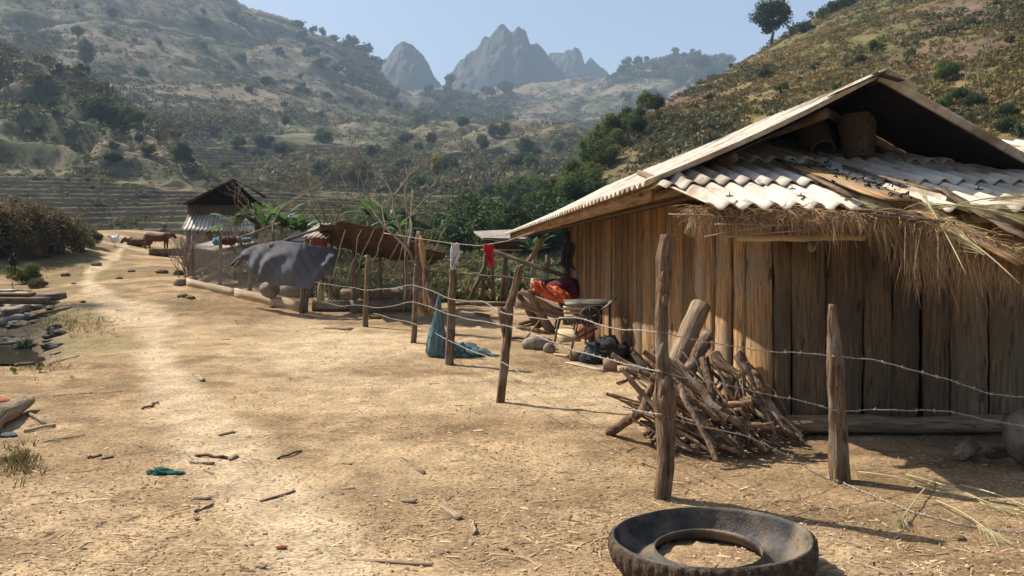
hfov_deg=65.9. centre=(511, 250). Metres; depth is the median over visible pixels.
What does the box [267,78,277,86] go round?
shrub
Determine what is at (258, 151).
shrub
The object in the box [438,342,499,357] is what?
net heap
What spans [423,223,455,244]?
shrub
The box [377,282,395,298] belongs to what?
shrub
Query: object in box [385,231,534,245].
clothesline
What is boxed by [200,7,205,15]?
broadleaf tree
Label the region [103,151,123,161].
shrub
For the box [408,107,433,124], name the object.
shrub
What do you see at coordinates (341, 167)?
broadleaf tree
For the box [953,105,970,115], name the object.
shrub
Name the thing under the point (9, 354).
water
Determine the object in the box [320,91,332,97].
shrub
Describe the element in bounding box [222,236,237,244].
red garment
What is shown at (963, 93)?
shrub
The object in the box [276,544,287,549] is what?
red scrap
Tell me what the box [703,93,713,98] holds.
shrub
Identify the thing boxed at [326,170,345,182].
shrub
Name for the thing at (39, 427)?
stick
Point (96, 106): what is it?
shrub
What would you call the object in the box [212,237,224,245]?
blue cloth
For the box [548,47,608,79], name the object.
hill
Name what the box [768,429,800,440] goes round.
firewood stick
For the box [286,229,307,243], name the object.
dark sheet
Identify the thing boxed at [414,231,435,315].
split post
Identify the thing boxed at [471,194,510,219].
broadleaf tree
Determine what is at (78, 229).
shrub
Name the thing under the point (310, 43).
broadleaf tree
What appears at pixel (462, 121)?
broadleaf tree
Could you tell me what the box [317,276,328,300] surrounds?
banana plant
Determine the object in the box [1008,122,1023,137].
shrub
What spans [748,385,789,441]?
firewood stick
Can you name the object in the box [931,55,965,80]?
shrub
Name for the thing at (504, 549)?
loose stick
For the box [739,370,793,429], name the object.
firewood stick
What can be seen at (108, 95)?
shrub
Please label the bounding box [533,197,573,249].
shrub
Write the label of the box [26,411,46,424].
stick
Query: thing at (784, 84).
shrub
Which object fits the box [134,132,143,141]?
broadleaf tree
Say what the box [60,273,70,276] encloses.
dung pile
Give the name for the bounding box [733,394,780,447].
firewood stick
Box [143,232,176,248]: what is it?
cow
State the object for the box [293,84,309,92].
shrub
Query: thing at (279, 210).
bare tree
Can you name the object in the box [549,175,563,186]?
broadleaf tree
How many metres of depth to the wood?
778.03 m
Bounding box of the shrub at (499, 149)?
[491,146,507,153]
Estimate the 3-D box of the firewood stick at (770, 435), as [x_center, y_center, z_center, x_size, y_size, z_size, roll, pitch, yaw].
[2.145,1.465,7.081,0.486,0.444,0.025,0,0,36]
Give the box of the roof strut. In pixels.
[526,234,545,261]
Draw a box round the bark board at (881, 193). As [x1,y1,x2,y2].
[784,163,922,201]
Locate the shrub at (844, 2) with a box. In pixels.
[837,0,854,7]
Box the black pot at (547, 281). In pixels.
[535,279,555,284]
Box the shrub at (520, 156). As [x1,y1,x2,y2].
[506,150,538,166]
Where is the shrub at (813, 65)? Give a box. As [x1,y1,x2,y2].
[809,61,819,69]
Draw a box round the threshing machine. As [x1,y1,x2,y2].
[554,297,616,351]
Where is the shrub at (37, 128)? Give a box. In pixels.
[30,125,42,132]
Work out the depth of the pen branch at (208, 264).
21.66 m
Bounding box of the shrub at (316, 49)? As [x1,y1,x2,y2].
[311,46,321,53]
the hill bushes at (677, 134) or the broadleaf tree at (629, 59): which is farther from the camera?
the broadleaf tree at (629, 59)
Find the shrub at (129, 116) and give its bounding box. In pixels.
[117,105,148,123]
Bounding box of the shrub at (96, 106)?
[72,92,137,123]
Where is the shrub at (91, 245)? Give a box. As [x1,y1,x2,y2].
[68,221,95,249]
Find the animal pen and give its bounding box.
[186,221,446,313]
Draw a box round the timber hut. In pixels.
[504,67,1023,434]
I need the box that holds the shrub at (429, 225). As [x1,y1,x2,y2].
[423,221,440,240]
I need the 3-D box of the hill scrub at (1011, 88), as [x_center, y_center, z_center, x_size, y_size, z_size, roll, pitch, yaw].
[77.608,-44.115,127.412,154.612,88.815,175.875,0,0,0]
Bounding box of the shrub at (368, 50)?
[360,42,373,53]
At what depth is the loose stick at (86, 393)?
9.43 m
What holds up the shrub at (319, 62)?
on the ground at (284, 354)
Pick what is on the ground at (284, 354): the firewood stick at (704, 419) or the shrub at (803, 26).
the shrub at (803, 26)
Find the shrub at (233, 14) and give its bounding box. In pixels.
[227,10,237,17]
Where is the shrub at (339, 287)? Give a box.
[324,281,349,299]
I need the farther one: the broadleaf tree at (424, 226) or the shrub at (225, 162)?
the shrub at (225, 162)
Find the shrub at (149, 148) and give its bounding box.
[137,143,156,153]
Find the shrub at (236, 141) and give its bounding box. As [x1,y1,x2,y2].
[229,136,246,147]
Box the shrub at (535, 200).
[525,195,557,205]
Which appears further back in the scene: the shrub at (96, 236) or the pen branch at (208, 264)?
the shrub at (96, 236)
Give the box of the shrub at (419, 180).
[409,174,431,185]
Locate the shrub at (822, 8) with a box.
[817,4,829,12]
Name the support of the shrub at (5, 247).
on the ground at (284, 354)
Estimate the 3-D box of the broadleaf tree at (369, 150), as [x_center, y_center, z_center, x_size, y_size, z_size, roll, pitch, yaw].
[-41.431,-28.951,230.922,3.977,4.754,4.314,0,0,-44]
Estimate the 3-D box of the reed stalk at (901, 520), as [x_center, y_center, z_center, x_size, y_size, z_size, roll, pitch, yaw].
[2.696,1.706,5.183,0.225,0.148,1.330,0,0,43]
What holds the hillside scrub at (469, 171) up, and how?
on the ground at (284, 354)
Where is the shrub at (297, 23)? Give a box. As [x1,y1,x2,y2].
[293,19,305,27]
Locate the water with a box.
[0,335,45,363]
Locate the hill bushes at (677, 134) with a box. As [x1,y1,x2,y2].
[598,0,1023,185]
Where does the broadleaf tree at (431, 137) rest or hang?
on the ground at (284, 354)
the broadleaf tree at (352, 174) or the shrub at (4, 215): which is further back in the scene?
the broadleaf tree at (352, 174)
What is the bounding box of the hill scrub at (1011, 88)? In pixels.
[584,0,1023,186]
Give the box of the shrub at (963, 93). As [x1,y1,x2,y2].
[945,87,973,102]
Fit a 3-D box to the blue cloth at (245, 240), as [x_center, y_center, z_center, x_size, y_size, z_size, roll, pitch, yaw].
[-7.394,-0.299,21.396,0.709,0.206,0.344,0,0,0]
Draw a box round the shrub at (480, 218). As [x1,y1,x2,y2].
[433,197,510,249]
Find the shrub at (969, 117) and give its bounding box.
[960,111,974,122]
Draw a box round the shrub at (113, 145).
[108,140,120,149]
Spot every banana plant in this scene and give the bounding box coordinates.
[206,205,267,261]
[235,202,284,242]
[262,203,311,240]
[275,211,323,231]
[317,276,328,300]
[342,197,390,225]
[342,254,377,294]
[366,206,407,226]
[376,213,425,259]
[408,248,449,281]
[474,262,501,286]
[487,264,530,287]
[519,233,555,280]
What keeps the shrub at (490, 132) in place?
on the ground at (284, 354)
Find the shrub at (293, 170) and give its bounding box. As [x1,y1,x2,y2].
[290,167,300,173]
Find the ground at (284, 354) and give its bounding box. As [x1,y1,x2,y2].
[0,0,1023,575]
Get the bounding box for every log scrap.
[474,312,498,318]
[512,337,525,339]
[516,326,549,332]
[518,320,531,324]
[526,320,539,337]
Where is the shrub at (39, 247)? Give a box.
[8,228,52,259]
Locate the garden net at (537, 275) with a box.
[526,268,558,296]
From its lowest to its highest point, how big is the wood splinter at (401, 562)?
0.035 m
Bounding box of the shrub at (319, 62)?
[310,58,329,67]
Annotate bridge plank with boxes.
[0,289,18,291]
[0,291,35,295]
[0,292,66,300]
[0,296,50,304]
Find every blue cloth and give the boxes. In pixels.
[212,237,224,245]
[235,236,251,242]
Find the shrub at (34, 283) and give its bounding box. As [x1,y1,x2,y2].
[26,277,48,288]
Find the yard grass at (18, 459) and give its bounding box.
[0,251,150,488]
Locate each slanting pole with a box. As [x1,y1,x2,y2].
[237,222,280,239]
[269,220,340,246]
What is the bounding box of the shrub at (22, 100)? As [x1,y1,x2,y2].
[15,96,28,105]
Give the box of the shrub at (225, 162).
[219,158,233,170]
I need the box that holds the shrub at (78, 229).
[42,208,92,251]
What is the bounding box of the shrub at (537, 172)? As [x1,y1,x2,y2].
[533,167,549,175]
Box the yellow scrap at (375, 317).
[369,315,381,318]
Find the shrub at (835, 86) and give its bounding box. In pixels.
[830,84,840,90]
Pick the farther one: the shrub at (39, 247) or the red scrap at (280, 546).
the shrub at (39, 247)
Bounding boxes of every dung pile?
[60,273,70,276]
[90,261,101,265]
[155,269,168,273]
[177,294,187,297]
[185,295,195,298]
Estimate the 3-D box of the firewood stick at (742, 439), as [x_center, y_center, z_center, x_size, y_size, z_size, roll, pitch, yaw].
[1.675,1.393,6.776,0.666,0.425,0.041,0,0,35]
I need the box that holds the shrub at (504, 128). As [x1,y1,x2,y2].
[491,121,510,137]
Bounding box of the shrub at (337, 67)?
[330,62,343,71]
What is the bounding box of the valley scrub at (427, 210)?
[0,44,562,234]
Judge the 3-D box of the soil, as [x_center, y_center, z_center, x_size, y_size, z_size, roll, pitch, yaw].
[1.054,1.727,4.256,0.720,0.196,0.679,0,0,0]
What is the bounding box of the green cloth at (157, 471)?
[146,467,184,475]
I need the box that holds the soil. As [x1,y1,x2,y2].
[656,541,759,567]
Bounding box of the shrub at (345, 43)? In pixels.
[342,40,348,46]
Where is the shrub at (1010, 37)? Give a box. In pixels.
[1002,35,1014,41]
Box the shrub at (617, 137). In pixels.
[602,128,626,148]
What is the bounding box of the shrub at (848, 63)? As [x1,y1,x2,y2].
[843,62,854,67]
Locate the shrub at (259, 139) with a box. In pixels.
[251,132,271,145]
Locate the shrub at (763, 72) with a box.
[758,67,774,77]
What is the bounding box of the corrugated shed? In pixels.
[182,178,266,250]
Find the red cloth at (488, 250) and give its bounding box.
[483,243,494,269]
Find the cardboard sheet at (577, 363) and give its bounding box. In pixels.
[565,361,618,371]
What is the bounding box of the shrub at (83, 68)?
[73,63,91,73]
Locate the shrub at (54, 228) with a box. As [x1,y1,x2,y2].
[10,201,74,254]
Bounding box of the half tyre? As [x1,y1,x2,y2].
[607,507,818,575]
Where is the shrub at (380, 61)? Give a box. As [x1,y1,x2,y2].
[370,56,385,66]
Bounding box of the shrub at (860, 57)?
[851,53,866,61]
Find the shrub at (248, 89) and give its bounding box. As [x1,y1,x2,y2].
[243,83,252,91]
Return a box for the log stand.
[515,288,566,333]
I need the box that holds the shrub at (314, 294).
[310,285,324,296]
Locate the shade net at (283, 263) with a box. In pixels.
[229,241,344,288]
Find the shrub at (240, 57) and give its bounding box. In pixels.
[233,51,246,62]
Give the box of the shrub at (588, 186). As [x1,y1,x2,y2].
[553,172,602,202]
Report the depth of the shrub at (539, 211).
39.87 m
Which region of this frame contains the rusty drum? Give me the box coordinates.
[577,324,594,338]
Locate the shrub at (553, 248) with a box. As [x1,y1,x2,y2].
[531,213,567,250]
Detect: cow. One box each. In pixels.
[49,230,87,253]
[120,237,155,245]
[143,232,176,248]
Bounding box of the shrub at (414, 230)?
[388,216,422,240]
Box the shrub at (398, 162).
[394,158,409,167]
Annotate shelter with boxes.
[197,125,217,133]
[468,230,528,300]
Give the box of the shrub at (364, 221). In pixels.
[353,217,395,232]
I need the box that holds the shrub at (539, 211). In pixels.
[523,194,571,253]
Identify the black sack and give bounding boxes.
[579,334,626,364]
[622,341,629,357]
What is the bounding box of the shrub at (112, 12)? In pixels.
[106,7,118,17]
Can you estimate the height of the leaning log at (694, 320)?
0.761 m
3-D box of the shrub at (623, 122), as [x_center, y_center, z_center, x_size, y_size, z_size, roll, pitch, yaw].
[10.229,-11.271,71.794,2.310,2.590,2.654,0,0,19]
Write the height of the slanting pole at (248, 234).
0.519 m
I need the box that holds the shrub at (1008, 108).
[995,102,1022,117]
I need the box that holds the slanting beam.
[493,249,569,277]
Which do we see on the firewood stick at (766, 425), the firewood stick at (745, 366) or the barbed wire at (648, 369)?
the firewood stick at (745, 366)
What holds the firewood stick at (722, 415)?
on the firewood stick at (739, 426)
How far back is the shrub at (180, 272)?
24.62 m
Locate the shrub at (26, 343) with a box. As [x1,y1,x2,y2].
[12,337,38,348]
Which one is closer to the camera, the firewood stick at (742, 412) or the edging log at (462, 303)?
the firewood stick at (742, 412)
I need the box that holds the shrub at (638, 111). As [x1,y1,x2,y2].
[628,107,648,121]
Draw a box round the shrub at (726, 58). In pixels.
[715,52,736,63]
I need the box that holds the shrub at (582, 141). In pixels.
[577,128,603,152]
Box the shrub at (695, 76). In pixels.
[689,70,706,83]
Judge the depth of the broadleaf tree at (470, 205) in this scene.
47.80 m
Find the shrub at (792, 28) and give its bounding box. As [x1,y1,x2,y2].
[787,21,801,32]
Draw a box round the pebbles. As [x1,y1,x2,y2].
[0,291,1023,575]
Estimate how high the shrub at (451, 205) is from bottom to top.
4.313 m
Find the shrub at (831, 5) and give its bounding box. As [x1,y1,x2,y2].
[825,0,844,13]
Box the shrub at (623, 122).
[613,113,633,132]
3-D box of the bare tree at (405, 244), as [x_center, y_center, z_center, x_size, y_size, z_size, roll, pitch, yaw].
[-2.548,-0.694,15.695,3.166,3.367,1.466,0,0,-26]
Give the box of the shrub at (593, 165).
[579,162,603,177]
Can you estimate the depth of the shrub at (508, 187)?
115.95 m
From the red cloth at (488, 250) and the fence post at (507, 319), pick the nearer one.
the fence post at (507, 319)
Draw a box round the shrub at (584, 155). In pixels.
[578,134,617,164]
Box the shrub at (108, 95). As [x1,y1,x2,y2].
[101,92,117,100]
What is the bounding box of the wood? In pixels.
[339,40,737,124]
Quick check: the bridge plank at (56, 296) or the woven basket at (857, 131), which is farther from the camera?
the bridge plank at (56, 296)
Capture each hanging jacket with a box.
[558,246,563,266]
[561,242,574,270]
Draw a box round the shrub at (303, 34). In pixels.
[297,27,308,37]
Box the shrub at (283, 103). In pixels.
[280,101,288,105]
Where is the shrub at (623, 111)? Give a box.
[615,104,635,116]
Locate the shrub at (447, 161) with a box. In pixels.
[441,155,459,169]
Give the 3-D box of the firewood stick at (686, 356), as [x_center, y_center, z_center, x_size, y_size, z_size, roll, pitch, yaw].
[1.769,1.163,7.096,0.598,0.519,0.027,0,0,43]
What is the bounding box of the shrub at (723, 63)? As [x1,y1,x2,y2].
[715,60,727,68]
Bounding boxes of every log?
[0,396,34,428]
[173,276,201,285]
[340,287,411,298]
[350,299,412,312]
[455,301,515,305]
[669,299,709,380]
[684,328,712,374]
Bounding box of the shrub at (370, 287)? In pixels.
[360,284,377,298]
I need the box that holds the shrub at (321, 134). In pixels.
[312,126,333,142]
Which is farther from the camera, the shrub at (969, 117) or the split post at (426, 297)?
the shrub at (969, 117)
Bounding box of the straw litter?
[452,347,1019,499]
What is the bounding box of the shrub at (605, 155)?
[590,137,623,165]
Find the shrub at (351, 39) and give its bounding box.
[341,34,359,44]
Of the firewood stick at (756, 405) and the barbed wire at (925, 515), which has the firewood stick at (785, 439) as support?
the firewood stick at (756, 405)
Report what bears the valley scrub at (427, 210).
on the ground at (284, 354)
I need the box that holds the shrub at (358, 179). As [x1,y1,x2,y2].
[352,171,367,183]
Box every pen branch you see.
[197,258,217,272]
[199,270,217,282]
[222,265,236,279]
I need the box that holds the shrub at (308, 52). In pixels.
[301,46,314,56]
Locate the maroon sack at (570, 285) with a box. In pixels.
[547,277,578,298]
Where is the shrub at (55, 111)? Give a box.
[49,109,61,115]
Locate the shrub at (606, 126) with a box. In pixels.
[593,113,618,136]
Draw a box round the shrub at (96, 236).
[88,227,103,244]
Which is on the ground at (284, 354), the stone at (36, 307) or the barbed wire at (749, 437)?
the stone at (36, 307)
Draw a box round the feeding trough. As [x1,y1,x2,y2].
[149,248,181,255]
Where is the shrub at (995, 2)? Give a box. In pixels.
[992,0,1001,4]
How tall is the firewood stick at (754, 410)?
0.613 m
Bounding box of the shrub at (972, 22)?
[960,21,973,28]
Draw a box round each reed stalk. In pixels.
[837,194,999,233]
[858,471,967,498]
[882,479,933,531]
[886,200,1023,210]
[906,474,1023,519]
[907,176,966,274]
[907,196,1023,218]
[928,215,1019,283]
[929,202,1023,224]
[935,500,1015,549]
[939,189,1023,208]
[959,484,1023,508]
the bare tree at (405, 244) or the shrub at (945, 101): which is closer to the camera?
the bare tree at (405, 244)
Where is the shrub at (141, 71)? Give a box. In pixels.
[134,66,149,76]
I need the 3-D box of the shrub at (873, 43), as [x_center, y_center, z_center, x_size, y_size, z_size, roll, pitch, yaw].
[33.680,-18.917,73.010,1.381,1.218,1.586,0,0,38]
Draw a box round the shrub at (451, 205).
[430,187,505,235]
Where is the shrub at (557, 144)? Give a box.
[549,138,564,150]
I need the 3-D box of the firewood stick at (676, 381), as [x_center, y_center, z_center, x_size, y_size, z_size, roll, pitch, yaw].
[1.504,1.191,6.802,0.752,0.493,0.076,0,0,40]
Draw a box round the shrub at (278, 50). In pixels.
[272,46,284,54]
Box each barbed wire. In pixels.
[313,281,1021,397]
[315,300,1023,425]
[374,313,841,482]
[841,482,1023,532]
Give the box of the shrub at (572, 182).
[552,176,582,204]
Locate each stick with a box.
[0,340,22,344]
[14,362,35,366]
[23,423,55,432]
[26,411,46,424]
[43,434,84,441]
[53,391,122,395]
[87,454,101,458]
[141,404,154,409]
[188,460,214,463]
[194,503,213,511]
[195,454,227,458]
[276,450,301,458]
[498,547,512,551]
[605,404,651,435]
[606,392,687,432]
[610,352,693,405]
[612,393,686,413]
[616,376,634,383]
[619,398,718,428]
[621,368,683,450]
[622,406,654,425]
[625,368,646,380]
[626,378,685,450]
[628,373,646,387]
[630,347,654,369]
[631,352,655,372]
[632,418,692,451]
[636,411,709,452]
[637,368,710,416]
[637,395,699,454]
[638,373,655,415]
[639,420,704,440]
[642,349,728,420]
[645,428,655,435]
[647,429,655,438]
[648,359,726,422]
[649,374,708,424]
[650,394,728,444]
[650,417,690,448]
[651,345,721,409]
[669,357,701,409]
[674,386,744,442]
[675,359,731,413]
[675,393,718,419]
[675,419,711,449]
[676,403,743,446]
[676,405,739,449]
[676,408,696,431]
[677,384,718,461]
[677,402,728,445]
[677,415,710,438]
[677,420,706,449]
[677,422,740,454]
[680,349,725,398]
[681,381,725,427]
[687,412,718,447]
[693,355,734,438]
[696,374,721,398]
[698,369,755,441]
[699,357,713,394]
[701,382,766,421]
[702,410,717,426]
[706,423,733,446]
[707,356,721,429]
[710,350,741,379]
[710,363,759,407]
[710,369,763,437]
[710,395,748,435]
[713,375,730,395]
[715,366,758,433]
[719,399,752,408]
[722,382,745,457]
[727,419,768,453]
[727,438,752,451]
[728,425,778,447]
[729,383,773,415]
[730,375,750,428]
[731,378,768,440]
[733,352,765,392]
[733,387,802,438]
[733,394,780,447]
[733,406,748,415]
[734,416,774,429]
[736,350,777,438]
[738,395,754,407]
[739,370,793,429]
[739,380,800,431]
[739,414,782,438]
[740,385,779,440]
[741,370,749,444]
[746,361,786,430]
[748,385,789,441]
[748,429,759,439]
[749,413,777,441]
[749,425,780,432]
[750,413,793,440]
[752,404,806,444]
[760,394,803,436]
[766,384,787,414]
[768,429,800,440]
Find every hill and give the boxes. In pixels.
[380,41,441,90]
[451,24,572,91]
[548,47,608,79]
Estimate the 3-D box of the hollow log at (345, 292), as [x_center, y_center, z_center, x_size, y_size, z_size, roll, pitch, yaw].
[-3.377,1.053,19.581,1.784,0.299,0.287,0,0,10]
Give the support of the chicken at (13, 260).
on the ground at (284, 354)
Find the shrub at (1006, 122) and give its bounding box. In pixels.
[994,116,1016,131]
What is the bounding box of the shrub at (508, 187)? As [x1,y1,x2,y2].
[492,174,533,203]
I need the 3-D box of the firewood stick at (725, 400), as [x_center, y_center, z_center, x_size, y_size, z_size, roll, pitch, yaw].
[1.842,1.317,6.790,0.035,0.542,0.643,0,0,-33]
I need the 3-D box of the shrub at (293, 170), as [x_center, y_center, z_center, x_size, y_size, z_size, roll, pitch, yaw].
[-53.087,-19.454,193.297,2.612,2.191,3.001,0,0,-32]
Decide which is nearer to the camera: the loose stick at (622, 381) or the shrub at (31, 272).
the loose stick at (622, 381)
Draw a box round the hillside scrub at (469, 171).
[0,0,728,194]
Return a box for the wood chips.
[0,298,1023,575]
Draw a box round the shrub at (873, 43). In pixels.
[867,39,884,50]
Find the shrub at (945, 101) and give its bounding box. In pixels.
[935,94,952,107]
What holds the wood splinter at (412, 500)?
on the ground at (284, 354)
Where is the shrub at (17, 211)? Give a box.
[0,195,55,255]
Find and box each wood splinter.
[98,455,113,458]
[189,495,211,499]
[195,374,205,381]
[218,431,235,435]
[227,454,238,460]
[254,563,267,568]
[259,489,295,501]
[324,326,353,329]
[348,558,432,565]
[399,457,425,473]
[401,498,417,502]
[438,502,462,519]
[470,520,476,535]
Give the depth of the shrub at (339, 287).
20.16 m
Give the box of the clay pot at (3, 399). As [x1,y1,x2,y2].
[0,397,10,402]
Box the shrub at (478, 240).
[471,215,532,253]
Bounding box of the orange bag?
[531,281,571,303]
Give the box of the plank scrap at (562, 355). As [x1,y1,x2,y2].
[553,353,569,356]
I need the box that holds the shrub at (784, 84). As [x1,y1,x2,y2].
[771,81,789,92]
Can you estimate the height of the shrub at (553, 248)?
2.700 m
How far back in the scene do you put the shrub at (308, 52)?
648.87 m
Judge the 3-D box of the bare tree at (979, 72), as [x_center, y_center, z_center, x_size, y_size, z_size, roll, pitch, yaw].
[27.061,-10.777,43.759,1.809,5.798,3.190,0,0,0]
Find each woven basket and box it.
[796,120,835,154]
[835,111,876,158]
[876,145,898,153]
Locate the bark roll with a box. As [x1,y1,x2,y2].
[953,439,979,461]
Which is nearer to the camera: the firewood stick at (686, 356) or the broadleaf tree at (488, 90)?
the firewood stick at (686, 356)
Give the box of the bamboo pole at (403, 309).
[402,189,412,312]
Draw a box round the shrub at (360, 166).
[349,161,371,171]
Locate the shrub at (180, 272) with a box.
[173,270,183,274]
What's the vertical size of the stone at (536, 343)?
0.209 m
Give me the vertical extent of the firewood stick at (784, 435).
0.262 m
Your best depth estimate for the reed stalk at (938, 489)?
5.55 m
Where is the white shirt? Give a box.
[450,243,459,268]
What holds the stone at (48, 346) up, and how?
on the ground at (284, 354)
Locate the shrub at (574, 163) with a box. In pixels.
[560,158,586,178]
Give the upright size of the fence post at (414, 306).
1.493 m
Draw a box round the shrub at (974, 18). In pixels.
[963,17,979,23]
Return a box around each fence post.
[363,255,370,326]
[410,264,418,342]
[445,269,456,364]
[496,265,523,402]
[652,234,676,499]
[826,304,850,483]
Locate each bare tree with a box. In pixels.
[166,222,237,277]
[208,211,279,268]
[223,164,336,241]
[283,152,404,247]
[293,171,347,223]
[308,136,455,263]
[964,30,986,86]
[978,8,1021,103]
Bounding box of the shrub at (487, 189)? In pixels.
[476,182,497,195]
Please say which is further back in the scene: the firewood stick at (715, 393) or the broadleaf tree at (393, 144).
the broadleaf tree at (393, 144)
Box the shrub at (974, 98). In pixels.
[961,92,987,106]
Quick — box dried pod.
[793,159,912,198]
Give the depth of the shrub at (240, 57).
543.85 m
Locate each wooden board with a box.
[776,159,856,197]
[841,165,942,192]
[895,193,1023,265]
[934,188,1023,240]
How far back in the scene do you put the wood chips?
5.09 m
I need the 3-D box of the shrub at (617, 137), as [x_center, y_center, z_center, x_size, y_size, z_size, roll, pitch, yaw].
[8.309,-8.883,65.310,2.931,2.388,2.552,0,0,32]
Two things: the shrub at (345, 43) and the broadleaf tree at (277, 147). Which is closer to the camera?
the broadleaf tree at (277, 147)
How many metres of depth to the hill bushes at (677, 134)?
67.32 m
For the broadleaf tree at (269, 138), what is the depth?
253.49 m
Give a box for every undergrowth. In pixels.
[185,227,563,301]
[216,241,562,300]
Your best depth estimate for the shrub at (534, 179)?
121.64 m
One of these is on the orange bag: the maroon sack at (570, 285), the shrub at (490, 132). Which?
the maroon sack at (570, 285)
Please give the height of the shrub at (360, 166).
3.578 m
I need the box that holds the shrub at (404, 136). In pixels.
[395,131,414,142]
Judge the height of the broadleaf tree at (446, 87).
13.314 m
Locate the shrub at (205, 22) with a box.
[198,17,210,26]
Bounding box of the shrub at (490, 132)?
[487,123,498,136]
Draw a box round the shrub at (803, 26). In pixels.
[794,19,815,33]
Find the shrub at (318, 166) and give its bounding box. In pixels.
[310,159,328,171]
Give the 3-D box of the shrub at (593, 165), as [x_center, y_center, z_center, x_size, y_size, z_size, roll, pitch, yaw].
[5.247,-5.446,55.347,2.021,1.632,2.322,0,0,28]
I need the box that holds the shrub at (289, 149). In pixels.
[279,141,296,154]
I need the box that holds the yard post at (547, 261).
[545,255,549,278]
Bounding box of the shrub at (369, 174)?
[365,169,380,181]
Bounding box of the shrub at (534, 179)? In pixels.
[526,176,549,191]
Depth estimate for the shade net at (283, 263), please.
17.55 m
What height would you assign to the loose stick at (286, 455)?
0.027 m
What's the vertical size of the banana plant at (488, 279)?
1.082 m
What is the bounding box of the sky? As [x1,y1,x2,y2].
[237,0,833,84]
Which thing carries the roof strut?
attached to the timber hut
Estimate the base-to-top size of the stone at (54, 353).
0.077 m
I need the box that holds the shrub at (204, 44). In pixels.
[199,41,207,47]
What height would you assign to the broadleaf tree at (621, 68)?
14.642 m
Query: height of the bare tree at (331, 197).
3.128 m
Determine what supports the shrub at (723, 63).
on the ground at (284, 354)
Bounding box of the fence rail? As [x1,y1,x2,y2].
[428,271,540,279]
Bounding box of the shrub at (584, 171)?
[567,166,600,181]
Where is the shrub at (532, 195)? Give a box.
[520,192,541,207]
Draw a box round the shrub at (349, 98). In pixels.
[343,96,352,101]
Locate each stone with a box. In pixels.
[0,304,31,316]
[0,313,29,326]
[6,324,21,328]
[7,320,30,326]
[7,338,24,340]
[28,319,39,323]
[31,301,59,309]
[38,342,62,349]
[41,330,67,338]
[44,305,55,309]
[44,323,61,330]
[49,351,60,355]
[522,336,553,349]
[543,343,555,352]
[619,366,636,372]
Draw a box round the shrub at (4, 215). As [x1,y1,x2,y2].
[0,184,17,229]
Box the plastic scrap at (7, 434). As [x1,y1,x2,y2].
[0,432,17,437]
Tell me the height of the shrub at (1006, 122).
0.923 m
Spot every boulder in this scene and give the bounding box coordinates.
[259,282,279,297]
[279,285,313,296]
[1001,407,1023,466]
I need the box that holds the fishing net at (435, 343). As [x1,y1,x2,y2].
[425,295,445,356]
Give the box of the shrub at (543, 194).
[534,189,565,204]
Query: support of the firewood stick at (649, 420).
on the ground at (284, 354)
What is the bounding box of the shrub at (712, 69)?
[697,64,718,77]
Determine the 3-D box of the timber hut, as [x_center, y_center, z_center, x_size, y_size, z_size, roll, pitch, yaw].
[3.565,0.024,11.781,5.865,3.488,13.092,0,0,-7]
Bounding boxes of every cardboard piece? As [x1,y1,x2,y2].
[570,352,580,361]
[603,359,616,370]
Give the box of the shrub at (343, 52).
[334,49,346,56]
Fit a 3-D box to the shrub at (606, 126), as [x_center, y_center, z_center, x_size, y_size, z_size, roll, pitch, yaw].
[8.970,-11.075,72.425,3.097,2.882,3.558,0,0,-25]
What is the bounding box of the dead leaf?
[952,534,965,540]
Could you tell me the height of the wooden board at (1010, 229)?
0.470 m
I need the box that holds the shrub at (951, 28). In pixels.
[939,25,958,35]
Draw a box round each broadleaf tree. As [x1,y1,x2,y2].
[2,265,24,288]
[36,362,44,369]
[47,96,56,108]
[70,24,84,40]
[77,37,96,65]
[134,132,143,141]
[155,38,161,45]
[170,139,193,170]
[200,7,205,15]
[259,75,270,89]
[264,134,275,146]
[271,142,285,157]
[281,115,289,130]
[306,38,313,46]
[308,26,316,34]
[318,27,325,35]
[323,57,330,64]
[337,165,344,172]
[344,169,356,184]
[356,97,365,107]
[362,145,376,157]
[374,143,381,152]
[386,89,397,98]
[390,141,397,150]
[391,208,416,226]
[393,101,403,107]
[405,158,412,167]
[413,142,422,149]
[413,219,428,236]
[423,84,434,91]
[426,131,437,147]
[430,152,443,175]
[442,84,451,92]
[444,72,456,82]
[446,204,465,229]
[453,194,481,223]
[454,115,469,131]
[469,92,477,99]
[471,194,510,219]
[476,133,486,144]
[478,138,489,151]
[479,85,494,96]
[488,198,533,253]
[496,81,506,93]
[500,82,511,95]
[510,189,527,206]
[515,135,535,153]
[522,155,532,165]
[522,197,552,214]
[531,177,549,192]
[532,146,541,155]
[539,182,556,200]
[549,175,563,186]
[615,112,628,127]
[617,64,627,71]
[620,90,632,103]
[625,56,632,62]
[627,113,647,132]
[633,55,642,61]
[635,93,650,117]
[639,90,656,116]
[646,88,658,94]
[649,92,665,113]
[650,64,658,69]
[688,51,697,57]
[691,54,712,67]
[748,0,793,45]
[817,9,825,23]
[902,46,917,72]
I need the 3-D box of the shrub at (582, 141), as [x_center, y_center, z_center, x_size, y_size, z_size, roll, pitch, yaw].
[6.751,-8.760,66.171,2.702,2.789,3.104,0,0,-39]
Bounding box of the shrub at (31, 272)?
[10,262,43,283]
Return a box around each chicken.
[8,253,17,269]
[47,244,54,257]
[107,233,119,245]
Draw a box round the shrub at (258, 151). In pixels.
[249,147,265,156]
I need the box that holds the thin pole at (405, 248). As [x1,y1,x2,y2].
[404,169,407,298]
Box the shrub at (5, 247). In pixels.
[0,222,22,258]

